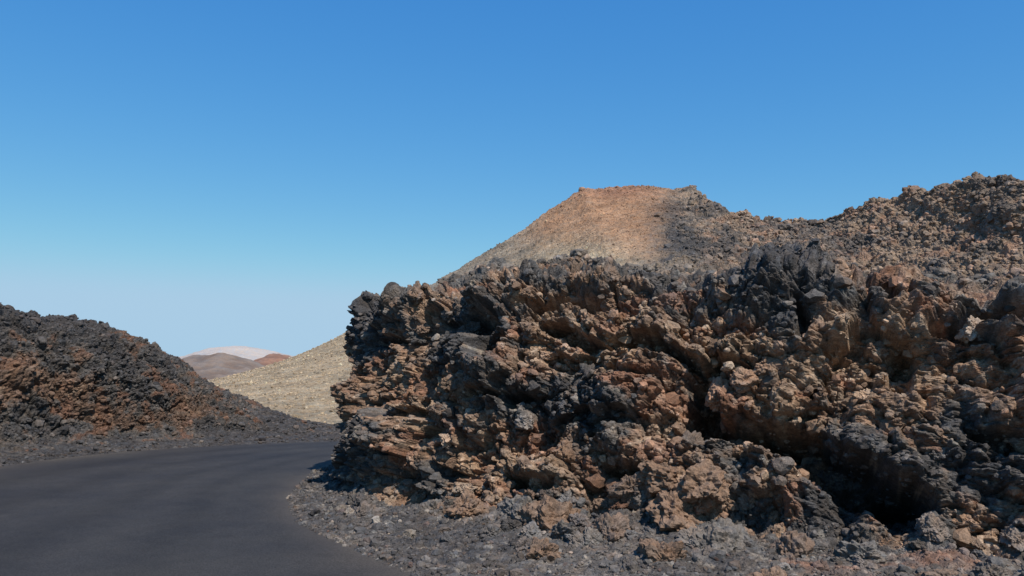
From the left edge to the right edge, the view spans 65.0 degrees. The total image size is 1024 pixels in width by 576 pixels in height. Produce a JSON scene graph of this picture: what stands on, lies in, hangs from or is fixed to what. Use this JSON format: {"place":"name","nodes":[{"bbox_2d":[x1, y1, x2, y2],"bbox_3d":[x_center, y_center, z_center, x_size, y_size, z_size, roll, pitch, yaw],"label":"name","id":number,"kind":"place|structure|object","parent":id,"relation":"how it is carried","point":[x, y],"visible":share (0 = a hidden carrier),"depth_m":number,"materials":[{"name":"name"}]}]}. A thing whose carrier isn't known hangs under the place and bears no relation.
{"place":"outdoors","nodes":[
{"label":"outdoors","id":0,"kind":"place"},
{"bbox_2d":[0,439,409,575],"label":"road","id":1,"kind":"structure","parent":0,"point":[223,510],"depth_m":13.76,"materials":[{"name":"grey asphalt"}]},
{"bbox_2d":[182,353,264,379],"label":"distant hill","id":2,"kind":"structure","parent":0,"point":[217,365],"depth_m":897.32,"materials":[{"name":"brown soil"}]},
{"bbox_2d":[180,346,293,360],"bbox_3d":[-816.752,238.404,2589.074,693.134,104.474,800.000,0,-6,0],"label":"distant hill","id":3,"kind":"structure","parent":0,"point":[252,353],"depth_m":2480.90,"materials":[{"name":"soil"}]},
{"bbox_2d":[254,353,289,365],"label":"distant hill","id":4,"kind":"structure","parent":0,"point":[269,359],"depth_m":1064.18,"materials":[{"name":"brown soil"}]},
{"bbox_2d":[0,0,1023,356],"label":"sky","id":5,"kind":"structure","parent":0,"point":[186,177],"materials":[{"name":"blue"}]},
{"bbox_2d":[208,174,1023,423],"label":"volcano hill","id":6,"kind":"structure","parent":0,"point":[968,227],"depth_m":75.10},
{"bbox_2d":[209,171,1023,424],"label":"volcano clinker","id":7,"kind":"object","parent":6,"relation":"on","point":[874,234],"visible":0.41,"depth_m":73.08,"materials":[{"name":"brown stone"}]},
{"bbox_3d":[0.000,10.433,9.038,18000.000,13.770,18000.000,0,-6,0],"label":"ground","id":8,"kind":"structure","parent":0,"visible":0},
{"bbox_2d":[0,303,340,465],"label":"lava mound","id":9,"kind":"object","parent":8,"relation":"on","point":[15,382],"visible":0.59,"depth_m":25.96,"materials":[{"name":"brown stone"}]},
{"bbox_2d":[0,302,340,466],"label":"lava clinker","id":10,"kind":"object","parent":9,"relation":"on","point":[64,429],"visible":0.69,"depth_m":26.04,"materials":[{"name":"brown stone"}]},
{"bbox_2d":[288,240,1023,575],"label":"lava rock outcrop","id":11,"kind":"object","parent":8,"relation":"on","point":[770,313],"visible":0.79,"depth_m":12.30,"materials":[{"name":"brown stone"}]},
{"bbox_2d":[286,458,1023,575],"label":"lava rubble","id":12,"kind":"object","parent":11,"relation":"on","point":[667,498],"visible":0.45,"depth_m":11.12,"materials":[{"name":"grey stone"}]},
{"bbox_2d":[331,238,1023,558],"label":"lava clinker","id":13,"kind":"object","parent":11,"relation":"on","point":[1011,535],"visible":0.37,"depth_m":12.61,"materials":[{"name":"brown stone"}]}
]}

